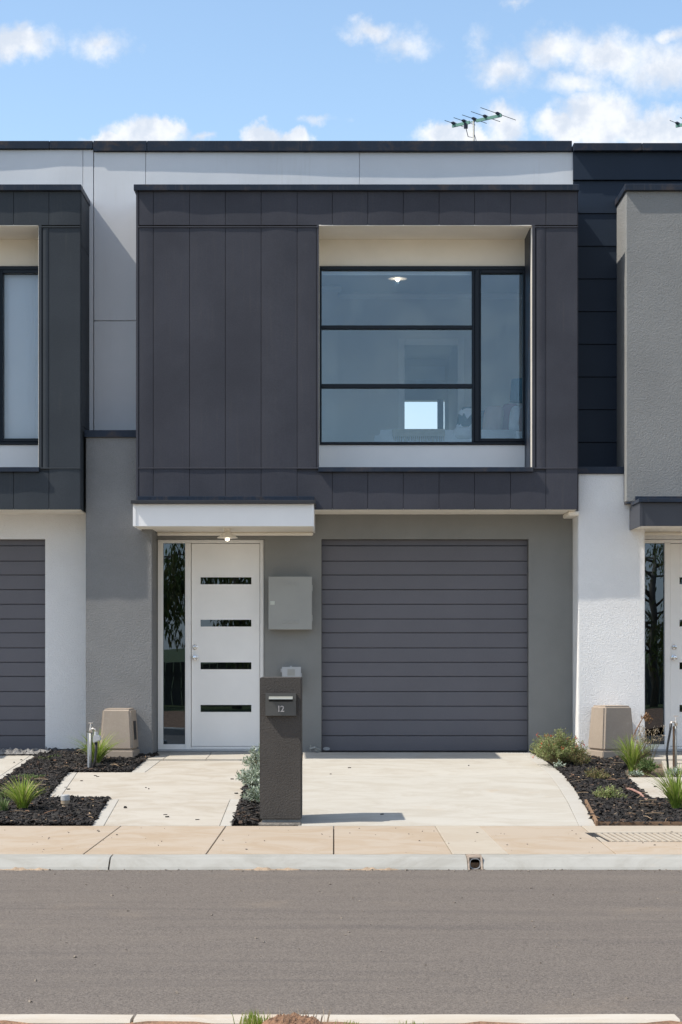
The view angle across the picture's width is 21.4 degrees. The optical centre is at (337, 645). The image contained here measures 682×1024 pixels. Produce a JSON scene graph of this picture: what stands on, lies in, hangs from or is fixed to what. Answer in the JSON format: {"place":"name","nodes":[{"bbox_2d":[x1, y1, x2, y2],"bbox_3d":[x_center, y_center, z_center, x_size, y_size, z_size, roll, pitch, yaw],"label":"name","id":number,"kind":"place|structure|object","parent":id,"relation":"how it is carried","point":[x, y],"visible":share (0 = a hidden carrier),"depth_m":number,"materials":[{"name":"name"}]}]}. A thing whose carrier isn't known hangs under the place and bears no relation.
{"place":"outdoors","nodes":[
{"label":"outdoors","id":0,"kind":"place"},
{"bbox_2d":[0,754,35,778],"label":"neighbour driveway","id":1,"kind":"structure","parent":0,"point":[7,765],"depth_m":19.98,"materials":[{"name":"concrete"}]},
{"bbox_2d":[0,747,51,753],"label":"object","id":2,"kind":"object","parent":1,"relation":"on","point":[20,751],"visible":1,"depth_m":20.64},
{"bbox_2d":[50,760,249,827],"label":"path","id":3,"kind":"structure","parent":0,"point":[183,793],"depth_m":17.61,"materials":[{"name":"concrete"}]},
{"bbox_2d":[13,759,663,819],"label":"stray chips","id":4,"kind":"object","parent":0,"point":[237,793],"visible":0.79,"depth_m":17.72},
{"bbox_2d":[0,869,681,1021],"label":"road","id":5,"kind":"structure","parent":0,"point":[203,961],"depth_m":10.32,"materials":[{"name":"grey asphalt"}]},
{"bbox_2d":[0,867,48,870],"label":"sand drift","id":6,"kind":"object","parent":5,"relation":"on","point":[19,869],"visible":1,"depth_m":13.65,"materials":[{"name":"beige sand"}]},
{"bbox_2d":[231,867,298,870],"bbox_3d":[-0.525,1.687,13.652,0.647,0.032,0.085,0,0,0],"label":"sand drift","id":7,"kind":"object","parent":5,"relation":"on","point":[264,869],"visible":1,"depth_m":13.65,"materials":[{"name":"beige sand"}]},
{"bbox_2d":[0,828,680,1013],"bbox_3d":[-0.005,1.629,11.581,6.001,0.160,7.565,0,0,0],"label":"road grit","id":8,"kind":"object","parent":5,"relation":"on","point":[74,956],"visible":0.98,"depth_m":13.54,"materials":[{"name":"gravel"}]},
{"bbox_2d":[346,867,397,870],"bbox_3d":[0.274,1.687,13.652,0.495,0.032,0.085,0,0,0],"label":"sand drift","id":9,"kind":"object","parent":5,"relation":"on","point":[367,868],"visible":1,"depth_m":13.65,"materials":[{"name":"beige sand"}]},
{"bbox_2d":[0,826,681,855],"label":"footpath","id":10,"kind":"structure","parent":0,"point":[464,840],"depth_m":14.69,"materials":[{"name":"concrete"}]},
{"bbox_2d":[0,1020,681,1023],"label":"verge","id":11,"kind":"structure","parent":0,"point":[191,1022],"depth_m":7.55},
{"bbox_2d":[231,1009,270,1023],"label":"verge grass","id":12,"kind":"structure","parent":11,"relation":"on","point":[254,1017],"depth_m":7.51,"materials":[{"name":"green plant"}]},
{"bbox_2d":[262,1012,321,1023],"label":"dirt mound","id":13,"kind":"object","parent":11,"relation":"on","point":[294,1018],"visible":0.97,"depth_m":7.43,"materials":[{"name":"brown soil"}]},
{"bbox_2d":[253,1006,337,1022],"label":"dry grass","id":14,"kind":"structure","parent":11,"relation":"on","point":[308,1014],"depth_m":7.54,"materials":[{"name":"brown plant"}]},
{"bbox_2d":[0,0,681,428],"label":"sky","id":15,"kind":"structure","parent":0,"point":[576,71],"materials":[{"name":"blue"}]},
{"bbox_2d":[298,752,594,828],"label":"driveway","id":16,"kind":"structure","parent":0,"point":[455,789],"depth_m":17.61,"materials":[{"name":"concrete"}]},
{"bbox_2d":[309,745,320,752],"bbox_3d":[-0.239,1.196,20.856,0.120,0.081,0.188,0,0,-31],"label":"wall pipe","id":17,"kind":"object","parent":16,"relation":"on","point":[317,749],"depth_m":20.86,"materials":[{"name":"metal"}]},
{"bbox_2d":[253,754,664,819],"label":"soil","id":18,"kind":"structure","parent":0,"point":[653,773],"depth_m":19.39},
{"bbox_2d":[0,141,93,749],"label":"townhouse","id":19,"kind":"structure","parent":18,"relation":"on","point":[46,304],"depth_m":21.00,"materials":[{"name":"paint"}]},
{"bbox_2d":[0,266,37,444],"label":"window","id":20,"kind":"structure","parent":19,"relation":"in","point":[4,270],"depth_m":20.95,"materials":[{"name":"metal"}]},
{"bbox_2d":[0,540,44,749],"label":"garage door","id":21,"kind":"structure","parent":19,"relation":"in","point":[22,562],"depth_m":21.10,"materials":[{"name":"metal"}]},
{"bbox_2d":[48,747,83,750],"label":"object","id":22,"kind":"object","parent":18,"relation":"on","point":[67,749],"visible":0.5,"depth_m":20.96,"materials":[{"name":"grey stone"}]},
{"bbox_2d":[0,750,158,825],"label":"mulch","id":23,"kind":"object","parent":18,"relation":"on","point":[76,811],"visible":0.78,"depth_m":17.63,"materials":[{"name":"wood"}]},
{"bbox_2d":[0,795,10,810],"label":"weed clump","id":24,"kind":"object","parent":23,"relation":"on","point":[4,803],"visible":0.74,"depth_m":16.19,"materials":[{"name":"green plant"}]},
{"bbox_2d":[0,788,12,797],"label":"groundcover","id":25,"kind":"object","parent":23,"relation":"on","point":[4,795],"visible":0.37,"depth_m":17.04,"materials":[{"name":"green plant"}]},
{"bbox_2d":[1,775,48,808],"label":"grass tuft","id":26,"kind":"object","parent":23,"relation":"on","point":[22,796],"visible":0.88,"depth_m":16.27,"materials":[{"name":"green plant"}]},
{"bbox_2d":[11,774,46,777],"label":"groundcover","id":27,"kind":"object","parent":23,"relation":"on","point":[33,775],"visible":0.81,"depth_m":18.48,"materials":[{"name":"green plant"}]},
{"bbox_2d":[61,794,69,806],"bbox_3d":[-2.476,1.442,16.387,0.083,0.172,0.083,0,0,0],"label":"pipe riser","id":28,"kind":"object","parent":23,"relation":"on","point":[65,799],"visible":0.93,"depth_m":16.36,"materials":[{"name":"plastic"}]},
{"bbox_2d":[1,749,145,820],"bbox_3d":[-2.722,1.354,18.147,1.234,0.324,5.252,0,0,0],"label":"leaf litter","id":29,"kind":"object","parent":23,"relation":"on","point":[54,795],"visible":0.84,"depth_m":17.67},
{"bbox_2d":[60,729,124,762],"bbox_3d":[-2.626,1.105,19.652,0.905,0.415,0.792,0,0,31],"label":"grass tuft","id":30,"kind":"object","parent":23,"relation":"on","point":[101,754],"visible":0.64,"depth_m":19.65,"materials":[{"name":"green plant"}]},
{"bbox_2d":[87,723,101,767],"bbox_3d":[-2.592,1.100,19.211,0.152,0.560,0.070,0,0,0],"label":"garden tap","id":31,"kind":"object","parent":23,"relation":"on","point":[96,737],"visible":0.98,"depth_m":19.21,"materials":[{"name":"metal"}]},
{"bbox_2d":[100,708,139,757],"bbox_3d":[-2.465,1.011,20.350,0.411,0.605,0.391,0,0,6],"label":"utility box","id":32,"kind":"object","parent":23,"relation":"on","point":[121,723],"visible":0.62,"depth_m":20.19,"materials":[{"name":"beige plastic"}]},
{"bbox_2d":[258,677,301,825],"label":"letterbox pillar","id":33,"kind":"structure","parent":18,"relation":"on","point":[280,751],"depth_m":15.60,"materials":[{"name":"concrete"}]},
{"bbox_2d":[84,141,578,760],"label":"townhouse","id":34,"kind":"structure","parent":18,"relation":"on","point":[440,573],"depth_m":20.96,"materials":[{"name":"metal"}]},
{"bbox_2d":[192,544,259,745],"bbox_3d":[-1.309,-0.009,21.053,0.796,2.366,0.115,0,0,0],"label":"front door","id":35,"kind":"structure","parent":34,"relation":"in","point":[225,577],"depth_m":21.07,"materials":[{"name":"white wood"}]},
{"bbox_2d":[217,529,236,540],"bbox_3d":[-1.245,-1.251,20.380,0.234,0.140,0.234,0,0,0],"label":"ceiling light","id":36,"kind":"object","parent":34,"relation":"attached to","point":[227,535],"visible":1,"depth_m":20.33,"materials":[{"name":"beige metal"}]},
{"bbox_2d":[268,577,312,629],"bbox_3d":[-0.543,-0.492,20.912,0.511,0.613,0.175,0,0,0],"label":"meter box","id":37,"kind":"object","parent":34,"relation":"attached to","point":[289,603],"visible":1,"depth_m":20.83,"materials":[{"name":"metal"}]},
{"bbox_2d":[268,577,312,629],"bbox_3d":[-0.543,-0.492,20.833,0.511,0.613,0.017,0,0,0],"label":"box door","id":38,"kind":"structure","parent":37,"relation":"in","point":[289,598],"depth_m":20.83,"materials":[{"name":"metal"}]},
{"bbox_2d":[281,666,301,676],"bbox_3d":[-0.536,0.373,20.945,0.247,0.276,0.109,0,0,0],"label":"junction box","id":39,"kind":"object","parent":34,"relation":"attached to","point":[290,671],"visible":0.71,"depth_m":20.89,"materials":[{"name":"grey plastic"}]},
{"bbox_2d":[322,271,521,441],"bbox_3d":[1.075,-3.430,25.610,3.050,2.850,8.779,0,0,0],"label":"bedroom","id":40,"kind":"object","parent":34,"relation":"on","point":[363,357],"visible":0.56,"depth_m":24.40,"materials":[{"name":"paint"}]},
{"bbox_2d":[388,276,406,281],"bbox_3d":[0.740,-4.630,22.200,0.230,0.290,0.230,0,0,0],"label":"ceiling light","id":41,"kind":"object","parent":40,"relation":"hanging from","point":[397,278],"visible":0.62,"depth_m":22.18,"materials":[{"name":"beige"}]},
{"bbox_2d":[319,266,524,444],"bbox_3d":[1.003,-3.377,20.997,2.427,2.077,0.107,0,0,0],"label":"window","id":42,"kind":"structure","parent":34,"relation":"in","point":[477,271],"depth_m":20.96,"materials":[{"name":"metal"}]},
{"bbox_2d":[322,540,527,751],"bbox_3d":[1.021,0.001,21.129,2.415,2.488,0.063,0,0,0],"label":"garage door","id":43,"kind":"structure","parent":34,"relation":"in","point":[425,642],"depth_m":21.10,"materials":[{"name":"metal"}]},
{"bbox_2d":[374,430,519,441],"bbox_3d":[1.478,-2.440,22.725,2.044,0.870,1.550,0,0,0],"label":"bed","id":44,"kind":"object","parent":34,"relation":"on","point":[387,436],"visible":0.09,"depth_m":21.95,"materials":[{"name":"white fabric"}]},
{"bbox_2d":[392,429,444,441],"bbox_3d":[0.986,-2.556,22.668,0.633,0.164,1.564,0,0,0],"label":"throw rug","id":45,"kind":"object","parent":44,"relation":"on","point":[417,433],"visible":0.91,"depth_m":21.90,"materials":[{"name":"grey fabric"}]},
{"bbox_2d":[453,427,471,438],"bbox_3d":[1.540,-2.585,22.000,0.257,0.159,0.180,0,0,0],"label":"cushion","id":46,"kind":"object","parent":44,"relation":"on","point":[462,433],"visible":0.88,"depth_m":21.92,"materials":[{"name":"white fabric"}]},
{"bbox_2d":[456,406,471,427],"bbox_3d":[1.613,-2.819,22.500,0.267,0.338,0.180,0,0,0],"label":"cushion","id":47,"kind":"object","parent":44,"relation":"on","point":[464,418],"visible":0.64,"depth_m":22.42,"materials":[{"name":"white fabric"}]},
{"bbox_2d":[481,410,484,429],"bbox_3d":[1.817,-2.806,22.750,0.171,0.329,0.180,0,0,0],"label":"cushion","id":48,"kind":"object","parent":44,"relation":"on","point":[482,413],"visible":0.15,"depth_m":22.67,"materials":[{"name":"teal fabric"}]},
{"bbox_2d":[483,405,503,429],"bbox_3d":[1.939,-2.812,22.450,0.264,0.362,0.180,0,0,0],"label":"cushion","id":49,"kind":"object","parent":44,"relation":"on","point":[493,417],"visible":0.8,"depth_m":22.38,"materials":[{"name":"fabric"}]},
{"bbox_2d":[501,403,516,429],"bbox_3d":[2.133,-2.850,22.650,0.275,0.390,0.180,0,0,0],"label":"cushion","id":50,"kind":"object","parent":44,"relation":"on","point":[507,408],"visible":0.48,"depth_m":22.57,"materials":[{"name":"fabric"}]},
{"bbox_2d":[509,405,521,429],"bbox_3d":[2.252,-2.812,22.400,0.248,0.348,0.180,0,0,0],"label":"cushion","id":51,"kind":"object","parent":44,"relation":"on","point":[514,417],"visible":0.46,"depth_m":22.33,"materials":[{"name":"white fabric"}]},
{"bbox_2d":[445,107,514,140],"bbox_3d":[1.903,-6.208,24.027,0.755,1.666,0.779,0,0,-40],"label":"tv antenna","id":52,"kind":"object","parent":34,"relation":"on","point":[464,122],"visible":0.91,"depth_m":23.99,"materials":[{"name":"metal"}]},
{"bbox_2d":[513,431,521,437],"bbox_3d":[2.290,-2.316,21.675,0.320,0.481,0.350,0,0,0],"label":"nightstand","id":53,"kind":"object","parent":34,"relation":"on","point":[517,434],"visible":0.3,"depth_m":21.50,"materials":[{"name":"white paint"}]},
{"bbox_2d":[509,378,521,430],"bbox_3d":[2.213,-2.878,21.650,0.296,0.643,0.296,0,0,0],"label":"table lamp","id":54,"kind":"object","parent":53,"relation":"on","point":[516,391],"visible":0.51,"depth_m":21.56,"materials":[{"name":"teal fabric"}]},
{"bbox_2d":[572,143,681,763],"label":"townhouse","id":55,"kind":"structure","parent":18,"relation":"on","point":[627,586],"depth_m":20.48,"materials":[{"name":"paint"}]},
{"bbox_2d":[670,117,681,127],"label":"tv antenna","id":56,"kind":"object","parent":55,"relation":"on","point":[677,123],"visible":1,"depth_m":24.18,"materials":[{"name":"metal"}]},
{"bbox_2d":[670,544,681,745],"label":"front door","id":57,"kind":"structure","parent":55,"relation":"in","point":[675,549],"depth_m":21.07,"materials":[{"name":"white paint"}]},
{"bbox_2d":[605,733,658,771],"bbox_3d":[3.143,1.127,19.167,0.693,0.435,0.740,0,0,-31],"label":"grass tuft","id":58,"kind":"object","parent":18,"relation":"on","point":[632,755],"visible":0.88,"depth_m":19.10,"materials":[{"name":"green plant"}]},
{"bbox_2d":[585,799,681,825],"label":"timber edging","id":59,"kind":"object","parent":18,"relation":"on","point":[596,823],"visible":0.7,"depth_m":15.52,"materials":[{"name":"brown wood"}]},
{"bbox_2d":[625,770,643,776],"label":"weed clump","id":60,"kind":"object","parent":18,"relation":"on","point":[635,774],"visible":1,"depth_m":18.69,"materials":[{"name":"green plant"}]},
{"bbox_2d":[632,712,652,737],"bbox_3d":[3.322,1.020,19.702,0.257,0.585,0.101,0,0,0],"label":"dead stalk","id":61,"kind":"object","parent":18,"relation":"on","point":[646,718],"visible":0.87,"depth_m":19.69,"materials":[{"name":"brown plant"}]},
{"bbox_2d":[635,755,659,775],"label":"weed clump","id":62,"kind":"object","parent":18,"relation":"on","point":[645,765],"visible":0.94,"depth_m":18.87,"materials":[{"name":"green plant"}]},
{"bbox_2d":[632,724,664,760],"bbox_3d":[3.272,1.092,18.977,0.359,0.526,0.233,0,0,0],"label":"seeding weed","id":63,"kind":"object","parent":18,"relation":"on","point":[642,740],"visible":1,"depth_m":18.96,"materials":[{"name":"beige plant"}]},
{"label":"mulch bed","id":64,"kind":"structure","parent":18,"relation":"on","visible":0},
{"bbox_2d":[553,759,565,770],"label":"seedling","id":65,"kind":"object","parent":64,"relation":"on","point":[556,764],"visible":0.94,"depth_m":19.26,"materials":[{"name":"green plant"}]},
{"bbox_2d":[529,728,590,764],"bbox_3d":[2.421,1.100,19.558,0.674,0.448,0.514,0,0,0],"label":"shrub","id":66,"kind":"object","parent":64,"relation":"on","point":[561,748],"visible":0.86,"depth_m":19.52,"materials":[{"name":"green plant"}]},
{"bbox_2d":[530,749,681,824],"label":"mulch","id":67,"kind":"object","parent":64,"relation":"on","point":[608,809],"visible":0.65,"depth_m":16.92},
{"bbox_2d":[530,734,553,753],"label":"shrub","id":68,"kind":"object","parent":67,"relation":"on","point":[540,738],"visible":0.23,"depth_m":20.40,"materials":[{"name":"green plant"}]},
{"bbox_2d":[566,745,590,765],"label":"shrub","id":69,"kind":"object","parent":67,"relation":"on","point":[578,759],"visible":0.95,"depth_m":19.38,"materials":[{"name":"green plant"}]},
{"bbox_2d":[584,766,611,778],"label":"shrub","id":70,"kind":"object","parent":67,"relation":"on","point":[595,775],"visible":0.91,"depth_m":18.28,"materials":[{"name":"green plant"}]},
{"bbox_2d":[591,783,627,798],"bbox_3d":[2.558,1.387,16.971,0.320,0.181,0.232,0,0,-11],"label":"shrub","id":71,"kind":"object","parent":67,"relation":"on","point":[610,792],"visible":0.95,"depth_m":16.95,"materials":[{"name":"green plant"}]},
{"bbox_2d":[627,788,646,799],"bbox_3d":[2.859,1.419,17.255,0.034,0.085,0.810,0,0,-5],"label":"old hose","id":72,"kind":"object","parent":67,"relation":"on","point":[634,790],"visible":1,"depth_m":17.22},
{"bbox_2d":[586,705,633,758],"bbox_3d":[3.088,0.995,20.327,0.442,0.640,0.411,0,0,-20],"label":"utility box","id":73,"kind":"object","parent":64,"relation":"on","point":[608,723],"visible":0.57,"depth_m":20.17,"materials":[{"name":"beige plastic"}]},
{"bbox_2d":[564,755,670,821],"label":"leaf litter","id":74,"kind":"object","parent":64,"relation":"on","point":[615,779],"visible":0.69,"depth_m":17.20,"materials":[{"name":"brown plant"}]},
{"bbox_2d":[639,758,681,807],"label":"grass tuft","id":75,"kind":"object","parent":64,"relation":"on","point":[672,793],"visible":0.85,"depth_m":16.30,"materials":[{"name":"green plant"}]},
{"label":"mulch bed","id":76,"kind":"structure","parent":18,"relation":"on","visible":0},
{"bbox_2d":[231,759,260,825],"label":"mulch","id":77,"kind":"object","parent":76,"relation":"on","point":[247,818],"visible":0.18,"depth_m":16.00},
{"bbox_2d":[240,743,259,767],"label":"shrub","id":78,"kind":"object","parent":77,"relation":"on","point":[256,757],"visible":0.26,"depth_m":18.98,"materials":[{"name":"green plant"}]},
{"bbox_2d":[241,775,259,802],"bbox_3d":[-0.697,1.348,16.659,0.367,0.297,0.524,0,0,-22],"label":"shrub","id":79,"kind":"object","parent":77,"relation":"on","point":[253,792],"visible":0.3,"depth_m":16.62,"materials":[{"name":"green plant"}]},
{"bbox_2d":[235,762,259,786],"bbox_3d":[-0.771,1.286,17.897,0.497,0.274,0.805,0,0,0],"label":"shrub","id":80,"kind":"object","parent":76,"relation":"on","point":[251,776],"visible":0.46,"depth_m":17.83,"materials":[{"name":"green plant"}]},
{"bbox_2d":[629,761,681,797],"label":"neighbour path","id":81,"kind":"structure","parent":0,"point":[648,787],"depth_m":18.26,"materials":[{"name":"concrete"}]},
{"bbox_2d":[666,715,677,769],"bbox_3d":[3.560,1.063,19.174,0.141,0.639,0.043,0,0,-18],"label":"garden tap","id":82,"kind":"object","parent":81,"relation":"on","point":[675,722],"visible":0.93,"depth_m":19.17,"materials":[{"name":"metal"}]},
{"bbox_2d":[665,766,681,776],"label":"weed clump","id":83,"kind":"object","parent":81,"relation":"on","point":[674,770],"visible":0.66,"depth_m":18.70,"materials":[{"name":"green plant"}]},
{"label":"ground","id":84,"kind":"structure","parent":0,"visible":0},
{"bbox_2d":[0,1014,679,1023],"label":"kerb","id":85,"kind":"structure","parent":84,"relation":"on","point":[362,1019],"depth_m":7.60,"materials":[{"name":"concrete"}]},
{"bbox_2d":[0,854,681,869],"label":"kerb","id":86,"kind":"structure","parent":84,"relation":"on","point":[355,861],"depth_m":13.72,"materials":[{"name":"concrete"}]},
{"bbox_2d":[466,854,482,869],"bbox_3d":[1.046,1.656,13.788,0.114,0.092,0.264,0,0,0],"label":"stormwater outlet","id":87,"kind":"object","parent":86,"relation":"in","point":[470,857],"visible":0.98,"depth_m":13.73,"materials":[{"name":"beige concrete"}]}
]}

